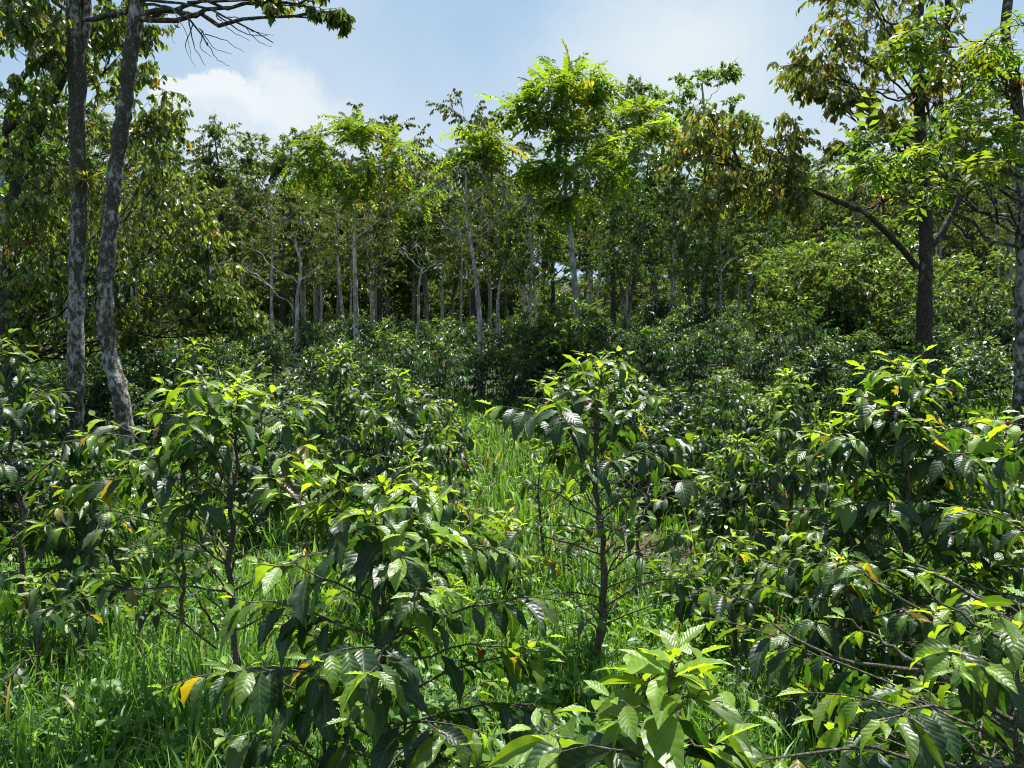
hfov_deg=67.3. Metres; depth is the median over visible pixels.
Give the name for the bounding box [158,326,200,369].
coffee bush
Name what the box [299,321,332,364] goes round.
coffee bush
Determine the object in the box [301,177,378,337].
shade tree
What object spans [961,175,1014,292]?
shade tree
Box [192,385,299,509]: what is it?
coffee bush
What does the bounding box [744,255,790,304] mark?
leafy shrub
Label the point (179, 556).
coffee bush
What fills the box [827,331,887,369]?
coffee bush
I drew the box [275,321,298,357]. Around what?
coffee bush
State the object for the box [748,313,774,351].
coffee bush
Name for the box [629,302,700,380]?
coffee bush
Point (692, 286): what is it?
shade tree
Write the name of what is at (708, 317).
coffee bush
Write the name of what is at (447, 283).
shade tree
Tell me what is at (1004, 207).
shade tree
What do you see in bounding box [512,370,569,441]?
coffee bush
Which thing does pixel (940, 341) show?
coffee bush
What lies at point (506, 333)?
coffee bush
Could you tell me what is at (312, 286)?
shade tree
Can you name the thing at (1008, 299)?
coffee bush
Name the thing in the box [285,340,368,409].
coffee bush
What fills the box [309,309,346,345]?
coffee bush
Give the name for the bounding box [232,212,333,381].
tree
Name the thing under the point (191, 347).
coffee bush
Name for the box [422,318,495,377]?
coffee bush
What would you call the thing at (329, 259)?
shade tree
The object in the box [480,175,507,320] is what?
shade tree
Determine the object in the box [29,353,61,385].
coffee bush
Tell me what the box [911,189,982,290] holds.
shade tree
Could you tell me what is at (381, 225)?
shade tree
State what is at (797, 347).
coffee bush
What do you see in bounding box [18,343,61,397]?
coffee bush
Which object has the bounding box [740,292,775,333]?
coffee bush
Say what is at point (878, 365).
coffee bush
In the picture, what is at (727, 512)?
coffee bush
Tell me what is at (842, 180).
shade tree
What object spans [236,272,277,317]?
leafy shrub
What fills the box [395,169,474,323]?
shade tree
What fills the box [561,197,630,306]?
shade tree
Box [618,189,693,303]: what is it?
shade tree
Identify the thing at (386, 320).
coffee bush
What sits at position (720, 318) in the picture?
coffee bush
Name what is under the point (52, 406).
coffee bush
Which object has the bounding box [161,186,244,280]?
shade tree
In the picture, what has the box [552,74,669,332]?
shade tree
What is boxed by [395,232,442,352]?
tree
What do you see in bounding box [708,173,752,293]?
shade tree
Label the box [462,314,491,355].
coffee bush
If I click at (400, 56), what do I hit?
sky
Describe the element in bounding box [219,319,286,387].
coffee bush
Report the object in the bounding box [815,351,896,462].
coffee bush
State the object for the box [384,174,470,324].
shade tree
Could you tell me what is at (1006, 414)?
coffee bush
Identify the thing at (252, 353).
coffee bush
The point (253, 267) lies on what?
shade tree
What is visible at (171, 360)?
coffee bush
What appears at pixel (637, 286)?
leafy shrub
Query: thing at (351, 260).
shade tree
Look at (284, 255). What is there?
shade tree
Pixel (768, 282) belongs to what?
leafy shrub
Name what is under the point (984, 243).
shade tree
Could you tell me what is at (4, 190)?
shade tree
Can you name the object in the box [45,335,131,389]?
coffee bush
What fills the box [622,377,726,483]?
coffee bush
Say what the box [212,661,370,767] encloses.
coffee bush
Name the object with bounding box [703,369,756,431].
coffee bush
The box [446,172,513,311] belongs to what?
shade tree
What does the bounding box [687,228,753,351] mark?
shade tree
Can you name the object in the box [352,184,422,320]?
shade tree
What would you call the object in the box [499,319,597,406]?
coffee bush
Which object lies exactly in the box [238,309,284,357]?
coffee bush
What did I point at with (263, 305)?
leafy shrub
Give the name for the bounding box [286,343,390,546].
coffee bush
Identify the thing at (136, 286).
shade tree
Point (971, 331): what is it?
coffee bush
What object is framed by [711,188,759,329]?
shade tree
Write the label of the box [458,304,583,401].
leafy shrub
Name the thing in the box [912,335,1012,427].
coffee bush
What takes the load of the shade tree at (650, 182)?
on the ground at (692, 520)
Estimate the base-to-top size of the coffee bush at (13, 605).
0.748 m
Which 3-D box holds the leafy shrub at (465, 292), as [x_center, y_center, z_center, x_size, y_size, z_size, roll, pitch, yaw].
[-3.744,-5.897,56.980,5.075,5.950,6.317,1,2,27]
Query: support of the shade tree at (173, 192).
on the ground at (692, 520)
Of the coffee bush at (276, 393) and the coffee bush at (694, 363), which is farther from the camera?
the coffee bush at (694, 363)
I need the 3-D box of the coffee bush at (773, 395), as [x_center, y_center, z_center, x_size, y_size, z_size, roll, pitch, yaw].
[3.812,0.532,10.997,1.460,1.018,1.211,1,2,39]
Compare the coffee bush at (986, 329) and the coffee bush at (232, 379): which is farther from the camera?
the coffee bush at (986, 329)
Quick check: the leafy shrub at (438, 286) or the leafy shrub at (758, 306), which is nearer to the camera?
the leafy shrub at (758, 306)
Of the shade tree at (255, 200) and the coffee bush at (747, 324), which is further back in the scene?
the shade tree at (255, 200)
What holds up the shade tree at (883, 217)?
on the ground at (692, 520)
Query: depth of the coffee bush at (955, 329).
19.36 m
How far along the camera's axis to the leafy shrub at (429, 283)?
51.08 m
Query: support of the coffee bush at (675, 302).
on the ground at (692, 520)
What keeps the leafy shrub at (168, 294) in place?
on the ground at (692, 520)
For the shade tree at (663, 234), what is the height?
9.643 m
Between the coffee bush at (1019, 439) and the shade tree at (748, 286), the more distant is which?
the shade tree at (748, 286)
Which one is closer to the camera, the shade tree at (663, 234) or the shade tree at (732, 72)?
the shade tree at (732, 72)
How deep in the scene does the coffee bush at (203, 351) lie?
21.18 m
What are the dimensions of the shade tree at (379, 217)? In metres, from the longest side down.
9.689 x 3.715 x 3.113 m
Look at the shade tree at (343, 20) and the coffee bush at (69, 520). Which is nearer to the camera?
the coffee bush at (69, 520)
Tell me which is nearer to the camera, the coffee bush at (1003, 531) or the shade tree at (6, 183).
the coffee bush at (1003, 531)
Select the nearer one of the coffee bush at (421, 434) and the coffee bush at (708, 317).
the coffee bush at (421, 434)
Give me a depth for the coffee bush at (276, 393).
10.35 m
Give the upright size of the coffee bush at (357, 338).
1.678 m
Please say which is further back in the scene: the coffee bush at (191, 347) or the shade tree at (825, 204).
the shade tree at (825, 204)
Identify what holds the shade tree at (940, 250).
on the ground at (692, 520)
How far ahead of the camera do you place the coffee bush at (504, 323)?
25.24 m
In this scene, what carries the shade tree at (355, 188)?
on the ground at (692, 520)
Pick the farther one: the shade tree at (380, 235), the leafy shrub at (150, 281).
the leafy shrub at (150, 281)
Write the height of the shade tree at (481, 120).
11.690 m
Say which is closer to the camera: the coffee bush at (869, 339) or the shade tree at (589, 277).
the coffee bush at (869, 339)
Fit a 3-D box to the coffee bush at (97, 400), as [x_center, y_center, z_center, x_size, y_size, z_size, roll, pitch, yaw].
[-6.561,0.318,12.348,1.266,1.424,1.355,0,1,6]
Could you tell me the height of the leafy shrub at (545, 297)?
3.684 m
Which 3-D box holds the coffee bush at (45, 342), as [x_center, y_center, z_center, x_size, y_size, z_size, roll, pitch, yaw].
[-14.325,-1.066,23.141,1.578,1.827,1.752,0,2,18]
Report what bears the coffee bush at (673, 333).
on the ground at (692, 520)
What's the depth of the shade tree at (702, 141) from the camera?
10.88 m
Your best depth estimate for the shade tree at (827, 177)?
38.54 m
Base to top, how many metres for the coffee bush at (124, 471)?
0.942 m
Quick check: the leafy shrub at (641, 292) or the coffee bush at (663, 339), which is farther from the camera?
the leafy shrub at (641, 292)
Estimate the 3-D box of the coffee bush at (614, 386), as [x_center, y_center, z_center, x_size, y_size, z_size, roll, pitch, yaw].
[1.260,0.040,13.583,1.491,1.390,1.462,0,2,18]
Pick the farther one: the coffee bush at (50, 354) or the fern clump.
the coffee bush at (50, 354)
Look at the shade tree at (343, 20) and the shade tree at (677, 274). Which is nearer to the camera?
the shade tree at (343, 20)
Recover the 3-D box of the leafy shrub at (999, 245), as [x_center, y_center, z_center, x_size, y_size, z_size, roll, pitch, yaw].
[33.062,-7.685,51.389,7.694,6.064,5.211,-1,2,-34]
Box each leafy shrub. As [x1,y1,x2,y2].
[34,291,67,321]
[36,284,95,320]
[88,284,160,316]
[88,285,155,316]
[114,278,172,303]
[114,280,168,316]
[114,281,166,327]
[157,278,182,306]
[236,261,288,313]
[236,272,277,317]
[243,287,292,321]
[255,266,348,333]
[267,297,312,327]
[273,293,329,320]
[287,273,361,330]
[305,265,390,322]
[330,260,449,329]
[359,279,434,316]
[382,271,439,328]
[383,277,463,325]
[407,273,468,323]
[423,267,484,324]
[444,279,512,326]
[456,264,550,327]
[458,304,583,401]
[482,283,540,317]
[487,296,628,409]
[492,285,543,322]
[506,274,561,312]
[526,287,573,324]
[531,277,565,314]
[547,291,584,316]
[554,268,616,315]
[572,279,633,320]
[602,264,678,314]
[603,286,648,319]
[636,283,699,323]
[659,267,688,299]
[659,273,670,294]
[661,277,716,307]
[691,271,758,312]
[692,254,742,302]
[722,237,879,344]
[729,261,781,303]
[741,259,790,307]
[742,240,891,358]
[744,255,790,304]
[748,212,915,357]
[748,236,907,357]
[806,241,970,360]
[825,217,997,335]
[888,244,1016,365]
[915,235,994,286]
[937,236,1004,308]
[947,244,1015,284]
[960,251,1015,299]
[981,236,1016,278]
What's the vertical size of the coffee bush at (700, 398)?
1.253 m
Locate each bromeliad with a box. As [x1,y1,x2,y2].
[863,191,899,216]
[899,92,938,123]
[998,71,1023,101]
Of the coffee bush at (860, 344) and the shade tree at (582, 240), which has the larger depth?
the shade tree at (582, 240)
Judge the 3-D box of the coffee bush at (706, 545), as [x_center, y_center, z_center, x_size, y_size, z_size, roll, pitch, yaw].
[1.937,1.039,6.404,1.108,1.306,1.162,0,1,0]
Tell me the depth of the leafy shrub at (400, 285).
45.77 m
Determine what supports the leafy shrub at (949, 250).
on the ground at (692, 520)
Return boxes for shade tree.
[0,0,103,476]
[0,0,273,421]
[0,78,168,247]
[0,109,125,267]
[0,181,45,285]
[17,164,146,307]
[19,159,101,361]
[39,171,101,330]
[53,193,101,315]
[83,0,355,479]
[87,120,252,350]
[87,193,155,297]
[101,191,171,295]
[101,196,166,297]
[138,172,198,299]
[145,181,200,325]
[155,210,220,333]
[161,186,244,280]
[167,169,219,262]
[168,114,277,266]
[200,127,359,332]
[206,170,273,268]
[206,180,261,285]
[215,203,274,289]
[217,192,262,342]
[223,180,280,290]
[237,181,311,361]
[241,178,362,331]
[245,210,272,310]
[259,184,332,335]
[265,192,302,325]
[266,178,285,259]
[273,187,327,352]
[273,205,358,323]
[276,155,355,320]
[279,106,450,371]
[296,195,346,331]
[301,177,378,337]
[303,102,445,322]
[318,209,357,329]
[320,206,376,327]
[331,175,397,310]
[333,182,409,326]
[336,174,406,319]
[342,203,400,297]
[348,171,386,320]
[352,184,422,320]
[384,154,537,398]
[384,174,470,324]
[385,199,449,330]
[388,151,483,331]
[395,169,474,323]
[410,201,486,321]
[416,88,544,350]
[427,39,682,359]
[434,189,538,336]
[434,211,486,365]
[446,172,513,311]
[451,179,534,338]
[451,196,488,322]
[461,176,542,370]
[479,176,582,327]
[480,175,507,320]
[490,183,561,323]
[498,186,577,308]
[499,158,575,328]
[514,180,600,321]
[539,187,624,309]
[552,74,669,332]
[558,189,628,310]
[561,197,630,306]
[567,198,599,317]
[576,177,624,310]
[584,199,663,328]
[587,176,670,335]
[599,192,639,320]
[605,152,711,323]
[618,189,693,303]
[627,57,777,353]
[644,179,700,312]
[650,175,696,300]
[651,0,1002,387]
[653,208,696,306]
[655,184,696,298]
[659,191,721,357]
[667,185,727,306]
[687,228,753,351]
[694,211,753,335]
[708,146,795,336]
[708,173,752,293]
[708,177,787,290]
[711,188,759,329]
[738,198,794,317]
[740,167,837,251]
[743,152,869,296]
[763,176,816,258]
[788,168,888,266]
[792,188,863,291]
[794,112,940,328]
[794,170,840,300]
[825,170,868,244]
[827,0,1023,480]
[827,182,869,248]
[858,159,979,285]
[860,167,959,266]
[873,166,918,297]
[881,81,1023,328]
[891,177,915,280]
[908,153,966,293]
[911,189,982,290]
[935,201,988,255]
[937,121,1014,281]
[937,149,1007,289]
[944,176,999,250]
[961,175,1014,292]
[989,177,1013,278]
[990,195,1014,243]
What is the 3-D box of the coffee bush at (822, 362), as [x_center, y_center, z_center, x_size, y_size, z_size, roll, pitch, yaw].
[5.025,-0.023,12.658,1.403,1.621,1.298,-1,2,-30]
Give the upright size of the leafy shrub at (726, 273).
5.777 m
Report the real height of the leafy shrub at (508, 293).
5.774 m
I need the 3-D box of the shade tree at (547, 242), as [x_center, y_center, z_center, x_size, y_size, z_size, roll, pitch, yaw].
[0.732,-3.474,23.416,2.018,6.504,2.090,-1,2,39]
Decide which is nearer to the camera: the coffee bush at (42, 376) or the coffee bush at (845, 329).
the coffee bush at (42, 376)
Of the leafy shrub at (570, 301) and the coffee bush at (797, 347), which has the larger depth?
the leafy shrub at (570, 301)
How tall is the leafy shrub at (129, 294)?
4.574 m
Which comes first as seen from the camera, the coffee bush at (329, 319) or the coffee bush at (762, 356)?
the coffee bush at (762, 356)
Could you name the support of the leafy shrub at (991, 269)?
on the ground at (692, 520)
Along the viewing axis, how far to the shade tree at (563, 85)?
16.95 m
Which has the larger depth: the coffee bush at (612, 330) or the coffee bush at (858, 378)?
the coffee bush at (612, 330)
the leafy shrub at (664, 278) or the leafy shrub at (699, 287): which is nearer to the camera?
the leafy shrub at (699, 287)
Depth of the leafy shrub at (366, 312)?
44.92 m
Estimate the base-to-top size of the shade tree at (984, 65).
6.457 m
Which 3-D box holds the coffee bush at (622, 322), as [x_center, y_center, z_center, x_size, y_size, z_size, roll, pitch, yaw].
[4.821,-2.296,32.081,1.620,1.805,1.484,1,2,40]
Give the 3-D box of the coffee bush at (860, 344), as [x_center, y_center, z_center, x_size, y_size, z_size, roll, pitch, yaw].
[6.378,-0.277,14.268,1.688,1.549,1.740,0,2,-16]
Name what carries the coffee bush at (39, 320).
on the ground at (692, 520)
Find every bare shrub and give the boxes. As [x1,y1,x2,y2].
[196,219,232,376]
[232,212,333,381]
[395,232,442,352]
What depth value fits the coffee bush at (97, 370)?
14.56 m
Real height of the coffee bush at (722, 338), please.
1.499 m
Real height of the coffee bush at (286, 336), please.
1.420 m
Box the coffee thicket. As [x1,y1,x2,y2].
[0,276,1015,436]
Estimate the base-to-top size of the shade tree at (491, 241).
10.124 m
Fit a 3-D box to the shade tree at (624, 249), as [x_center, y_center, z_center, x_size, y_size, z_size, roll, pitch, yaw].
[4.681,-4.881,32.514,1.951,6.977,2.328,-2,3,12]
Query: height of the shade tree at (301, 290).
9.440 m
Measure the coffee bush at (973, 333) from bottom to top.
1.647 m
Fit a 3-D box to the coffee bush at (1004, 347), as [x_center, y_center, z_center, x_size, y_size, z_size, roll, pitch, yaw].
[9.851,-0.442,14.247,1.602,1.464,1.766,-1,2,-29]
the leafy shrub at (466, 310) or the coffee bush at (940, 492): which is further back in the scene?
the leafy shrub at (466, 310)
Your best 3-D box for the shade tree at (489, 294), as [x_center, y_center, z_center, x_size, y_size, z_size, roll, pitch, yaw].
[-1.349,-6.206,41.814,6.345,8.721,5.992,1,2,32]
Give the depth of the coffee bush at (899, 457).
8.59 m
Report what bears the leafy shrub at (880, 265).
on the ground at (692, 520)
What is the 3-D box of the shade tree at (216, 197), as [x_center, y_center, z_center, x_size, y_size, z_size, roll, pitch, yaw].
[-13.993,-5.469,30.279,6.482,9.455,6.641,1,2,40]
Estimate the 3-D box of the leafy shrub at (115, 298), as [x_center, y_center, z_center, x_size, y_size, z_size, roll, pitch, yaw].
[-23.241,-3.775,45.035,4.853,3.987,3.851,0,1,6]
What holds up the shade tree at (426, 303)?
on the ground at (692, 520)
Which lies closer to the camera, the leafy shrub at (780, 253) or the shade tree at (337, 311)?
the leafy shrub at (780, 253)
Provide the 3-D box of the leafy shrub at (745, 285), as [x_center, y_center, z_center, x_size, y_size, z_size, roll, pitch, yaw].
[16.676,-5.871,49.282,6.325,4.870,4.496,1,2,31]
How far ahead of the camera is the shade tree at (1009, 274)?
37.98 m
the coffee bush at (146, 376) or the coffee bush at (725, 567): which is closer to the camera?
the coffee bush at (725, 567)
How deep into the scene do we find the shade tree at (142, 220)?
26.49 m
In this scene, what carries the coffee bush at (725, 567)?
on the ground at (692, 520)
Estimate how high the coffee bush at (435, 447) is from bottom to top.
1.839 m
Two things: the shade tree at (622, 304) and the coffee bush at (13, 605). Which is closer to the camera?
the coffee bush at (13, 605)
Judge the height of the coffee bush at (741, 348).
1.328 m
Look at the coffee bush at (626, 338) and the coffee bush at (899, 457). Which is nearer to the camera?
the coffee bush at (899, 457)
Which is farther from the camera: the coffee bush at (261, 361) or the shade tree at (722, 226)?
the shade tree at (722, 226)
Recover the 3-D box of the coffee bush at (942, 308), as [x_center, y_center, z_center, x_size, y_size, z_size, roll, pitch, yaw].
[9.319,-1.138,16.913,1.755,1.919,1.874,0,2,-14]
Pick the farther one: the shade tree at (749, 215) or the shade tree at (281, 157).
the shade tree at (749, 215)
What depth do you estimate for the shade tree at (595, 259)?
53.65 m
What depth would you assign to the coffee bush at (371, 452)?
8.40 m
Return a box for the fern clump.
[64,166,103,198]
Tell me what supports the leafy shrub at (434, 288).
on the ground at (692, 520)
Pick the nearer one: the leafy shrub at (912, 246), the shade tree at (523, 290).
the leafy shrub at (912, 246)
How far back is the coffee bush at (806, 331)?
15.52 m
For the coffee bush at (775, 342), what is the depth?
20.67 m
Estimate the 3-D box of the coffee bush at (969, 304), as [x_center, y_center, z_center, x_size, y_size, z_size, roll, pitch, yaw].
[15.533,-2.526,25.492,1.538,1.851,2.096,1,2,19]
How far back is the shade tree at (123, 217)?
24.73 m
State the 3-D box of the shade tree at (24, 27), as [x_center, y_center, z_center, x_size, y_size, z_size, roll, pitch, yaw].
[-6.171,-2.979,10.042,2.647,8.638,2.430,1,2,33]
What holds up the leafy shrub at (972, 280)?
on the ground at (692, 520)
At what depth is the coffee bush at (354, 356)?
15.84 m
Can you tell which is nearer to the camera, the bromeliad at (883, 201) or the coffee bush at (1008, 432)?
the coffee bush at (1008, 432)
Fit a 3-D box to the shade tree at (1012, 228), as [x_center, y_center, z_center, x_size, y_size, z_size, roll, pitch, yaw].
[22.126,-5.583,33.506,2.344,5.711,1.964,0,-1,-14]
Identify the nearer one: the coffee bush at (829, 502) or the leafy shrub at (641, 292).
the coffee bush at (829, 502)
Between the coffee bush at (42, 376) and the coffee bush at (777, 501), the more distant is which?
the coffee bush at (42, 376)
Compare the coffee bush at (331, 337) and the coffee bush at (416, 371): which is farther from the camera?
the coffee bush at (331, 337)
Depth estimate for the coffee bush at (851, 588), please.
3.17 m
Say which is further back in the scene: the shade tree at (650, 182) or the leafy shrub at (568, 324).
the shade tree at (650, 182)
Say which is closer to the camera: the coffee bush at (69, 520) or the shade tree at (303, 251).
the coffee bush at (69, 520)
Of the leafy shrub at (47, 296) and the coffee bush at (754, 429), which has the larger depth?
the leafy shrub at (47, 296)
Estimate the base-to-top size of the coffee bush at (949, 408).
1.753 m
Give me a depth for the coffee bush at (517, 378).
14.60 m
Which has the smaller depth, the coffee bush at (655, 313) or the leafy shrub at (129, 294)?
the coffee bush at (655, 313)
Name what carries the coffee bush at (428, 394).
on the ground at (692, 520)
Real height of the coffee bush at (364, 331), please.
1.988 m
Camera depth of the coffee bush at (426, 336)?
32.14 m
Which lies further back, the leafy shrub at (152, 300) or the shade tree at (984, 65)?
the leafy shrub at (152, 300)
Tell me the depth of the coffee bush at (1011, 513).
7.12 m
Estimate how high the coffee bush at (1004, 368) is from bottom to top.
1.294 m
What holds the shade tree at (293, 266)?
on the ground at (692, 520)
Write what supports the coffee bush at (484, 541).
on the ground at (692, 520)
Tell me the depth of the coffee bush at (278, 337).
23.52 m
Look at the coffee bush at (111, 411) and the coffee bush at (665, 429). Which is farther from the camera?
the coffee bush at (111, 411)
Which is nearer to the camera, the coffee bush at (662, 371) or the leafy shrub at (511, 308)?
the coffee bush at (662, 371)
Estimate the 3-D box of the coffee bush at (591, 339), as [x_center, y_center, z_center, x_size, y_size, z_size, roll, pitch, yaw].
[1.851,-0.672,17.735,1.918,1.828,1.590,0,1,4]
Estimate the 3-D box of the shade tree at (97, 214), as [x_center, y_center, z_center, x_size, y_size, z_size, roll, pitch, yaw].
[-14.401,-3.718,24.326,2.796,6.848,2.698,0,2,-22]
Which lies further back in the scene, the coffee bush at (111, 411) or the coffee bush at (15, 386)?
the coffee bush at (111, 411)
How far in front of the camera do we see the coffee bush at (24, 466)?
6.94 m
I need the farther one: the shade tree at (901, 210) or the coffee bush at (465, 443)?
the shade tree at (901, 210)
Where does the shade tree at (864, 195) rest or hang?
on the ground at (692, 520)
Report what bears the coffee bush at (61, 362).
on the ground at (692, 520)
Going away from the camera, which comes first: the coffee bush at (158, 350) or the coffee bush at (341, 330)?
the coffee bush at (158, 350)
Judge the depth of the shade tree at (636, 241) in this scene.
22.77 m
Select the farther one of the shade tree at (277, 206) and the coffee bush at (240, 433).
the shade tree at (277, 206)
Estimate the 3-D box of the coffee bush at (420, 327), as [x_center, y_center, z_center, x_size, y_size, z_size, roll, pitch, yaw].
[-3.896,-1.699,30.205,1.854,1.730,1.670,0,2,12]
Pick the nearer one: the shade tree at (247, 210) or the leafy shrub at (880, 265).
the leafy shrub at (880, 265)
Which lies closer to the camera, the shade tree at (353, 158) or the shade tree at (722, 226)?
the shade tree at (353, 158)
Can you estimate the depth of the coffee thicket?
41.56 m
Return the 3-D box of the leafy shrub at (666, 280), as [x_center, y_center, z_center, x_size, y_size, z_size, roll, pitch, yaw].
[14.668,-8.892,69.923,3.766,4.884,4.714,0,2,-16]
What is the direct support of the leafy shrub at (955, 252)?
on the ground at (692, 520)
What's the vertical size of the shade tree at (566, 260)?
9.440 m
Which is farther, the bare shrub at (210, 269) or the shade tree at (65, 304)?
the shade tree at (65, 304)
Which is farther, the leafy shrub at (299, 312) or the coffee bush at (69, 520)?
the leafy shrub at (299, 312)
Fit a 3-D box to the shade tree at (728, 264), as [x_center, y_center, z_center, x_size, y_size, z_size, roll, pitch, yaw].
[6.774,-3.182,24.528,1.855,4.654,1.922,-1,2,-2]
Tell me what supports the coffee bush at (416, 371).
on the ground at (692, 520)
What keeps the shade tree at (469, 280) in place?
on the ground at (692, 520)
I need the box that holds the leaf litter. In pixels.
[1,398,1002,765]
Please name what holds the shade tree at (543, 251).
on the ground at (692, 520)
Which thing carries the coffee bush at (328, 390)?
on the ground at (692, 520)
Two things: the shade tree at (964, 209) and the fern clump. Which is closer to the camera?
the fern clump
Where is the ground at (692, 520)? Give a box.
[0,276,1020,767]
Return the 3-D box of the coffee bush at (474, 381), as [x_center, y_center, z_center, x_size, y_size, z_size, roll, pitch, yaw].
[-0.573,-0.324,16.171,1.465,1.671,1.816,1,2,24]
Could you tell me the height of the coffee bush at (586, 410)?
1.973 m
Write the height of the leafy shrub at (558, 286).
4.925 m
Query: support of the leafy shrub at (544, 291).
on the ground at (692, 520)
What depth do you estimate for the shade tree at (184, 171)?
58.14 m
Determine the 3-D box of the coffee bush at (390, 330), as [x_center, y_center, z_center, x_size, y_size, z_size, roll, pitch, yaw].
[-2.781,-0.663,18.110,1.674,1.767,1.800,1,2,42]
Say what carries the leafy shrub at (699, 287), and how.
on the ground at (692, 520)
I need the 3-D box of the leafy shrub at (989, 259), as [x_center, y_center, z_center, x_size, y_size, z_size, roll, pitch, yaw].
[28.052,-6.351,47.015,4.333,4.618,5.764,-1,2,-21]
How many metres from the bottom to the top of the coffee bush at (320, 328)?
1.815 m
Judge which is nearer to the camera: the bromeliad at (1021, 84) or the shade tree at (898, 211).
the bromeliad at (1021, 84)
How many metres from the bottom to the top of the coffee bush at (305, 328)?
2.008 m
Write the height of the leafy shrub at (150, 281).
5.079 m
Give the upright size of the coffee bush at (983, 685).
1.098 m
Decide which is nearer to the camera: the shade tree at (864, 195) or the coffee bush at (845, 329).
the coffee bush at (845, 329)
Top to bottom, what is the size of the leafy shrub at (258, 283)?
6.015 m
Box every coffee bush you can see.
[0,328,136,635]
[0,345,51,431]
[0,426,97,568]
[0,570,130,704]
[1,369,64,462]
[4,368,83,473]
[14,461,163,627]
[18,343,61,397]
[20,325,56,362]
[24,325,66,378]
[27,353,60,393]
[28,430,147,502]
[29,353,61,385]
[33,334,138,410]
[35,311,51,334]
[37,345,91,390]
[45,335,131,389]
[55,370,333,726]
[57,379,112,425]
[59,366,133,435]
[100,334,206,444]
[101,382,186,475]
[117,488,234,649]
[125,339,211,408]
[128,337,274,563]
[131,338,177,389]
[148,458,574,767]
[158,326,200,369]
[177,331,206,360]
[187,327,240,379]
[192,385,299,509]
[199,337,265,393]
[206,405,343,543]
[209,362,282,437]
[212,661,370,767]
[218,352,295,424]
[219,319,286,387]
[219,332,275,376]
[237,370,326,470]
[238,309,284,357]
[249,313,293,374]
[257,328,299,380]
[271,330,305,368]
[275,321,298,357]
[278,329,306,364]
[279,313,332,384]
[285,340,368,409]
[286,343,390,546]
[289,332,352,393]
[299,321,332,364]
[300,354,396,422]
[305,375,374,464]
[308,320,327,343]
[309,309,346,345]
[315,398,421,486]
[318,322,349,348]
[320,380,420,501]
[321,320,340,348]
[322,310,372,364]
[322,444,470,620]
[336,366,484,531]
[341,314,414,386]
[342,342,396,400]
[348,313,404,352]
[351,325,400,376]
[355,318,423,388]
[357,330,441,410]
[360,314,401,351]
[365,362,452,442]
[376,333,472,417]
[387,389,468,470]
[398,399,493,542]
[403,319,434,354]
[409,319,462,382]
[409,348,461,395]
[412,324,433,358]
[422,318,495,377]
[431,316,476,374]
[433,342,489,385]
[449,329,519,400]
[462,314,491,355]
[467,507,542,609]
[475,345,709,674]
[482,313,514,363]
[483,344,532,392]
[484,321,533,376]
[485,359,544,413]
[486,624,782,767]
[492,320,520,358]
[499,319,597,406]
[506,312,533,345]
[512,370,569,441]
[515,455,590,557]
[547,347,620,422]
[557,317,629,390]
[565,362,632,464]
[578,454,704,583]
[580,321,637,386]
[590,309,619,330]
[596,321,631,355]
[601,370,688,446]
[601,384,712,515]
[607,327,646,377]
[610,323,635,340]
[612,323,691,411]
[616,308,641,338]
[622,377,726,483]
[625,291,685,357]
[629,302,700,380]
[630,316,655,354]
[630,327,658,364]
[631,525,811,682]
[636,327,695,382]
[648,317,702,373]
[649,291,692,334]
[662,378,732,460]
[665,327,732,401]
[673,294,718,358]
[673,430,801,573]
[679,435,818,538]
[680,366,815,517]
[684,524,1010,767]
[694,551,1023,767]
[695,305,729,353]
[695,368,863,585]
[699,303,742,364]
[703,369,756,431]
[707,301,741,339]
[708,318,755,372]
[714,331,772,384]
[724,309,773,351]
[725,326,796,403]
[735,386,819,448]
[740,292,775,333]
[746,344,1023,713]
[746,391,825,466]
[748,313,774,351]
[758,299,805,348]
[765,311,822,362]
[765,320,835,368]
[772,333,850,425]
[773,296,841,383]
[789,670,964,767]
[803,456,916,560]
[809,294,877,363]
[814,327,898,398]
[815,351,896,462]
[820,341,917,450]
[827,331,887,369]
[869,304,912,353]
[869,422,1023,639]
[875,406,1023,764]
[881,475,1020,530]
[882,307,968,380]
[884,291,908,330]
[884,411,977,502]
[885,285,952,340]
[886,297,962,361]
[890,289,978,366]
[907,340,990,457]
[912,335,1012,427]
[932,336,1013,402]
[933,305,974,349]
[957,279,1006,328]
[963,291,1011,342]
[963,294,994,335]
[963,294,1014,368]
[966,307,1011,342]
[970,311,1009,344]
[990,384,1012,440]
[991,291,1014,311]
[994,405,1023,479]
[995,469,1023,546]
[997,335,1014,378]
[1003,406,1013,449]
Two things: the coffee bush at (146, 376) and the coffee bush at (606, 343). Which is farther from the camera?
the coffee bush at (606, 343)
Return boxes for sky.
[0,0,1023,284]
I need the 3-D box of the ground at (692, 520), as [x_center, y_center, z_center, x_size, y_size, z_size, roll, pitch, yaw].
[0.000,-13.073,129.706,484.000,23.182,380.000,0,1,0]
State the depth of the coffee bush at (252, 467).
7.73 m
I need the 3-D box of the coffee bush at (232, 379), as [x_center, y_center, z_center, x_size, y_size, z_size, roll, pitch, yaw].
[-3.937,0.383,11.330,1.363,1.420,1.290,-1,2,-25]
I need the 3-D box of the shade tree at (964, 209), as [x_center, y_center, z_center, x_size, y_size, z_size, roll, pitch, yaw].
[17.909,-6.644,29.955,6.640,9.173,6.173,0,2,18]
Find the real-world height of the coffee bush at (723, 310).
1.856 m
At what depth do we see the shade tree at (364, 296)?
47.29 m
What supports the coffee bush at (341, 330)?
on the ground at (692, 520)

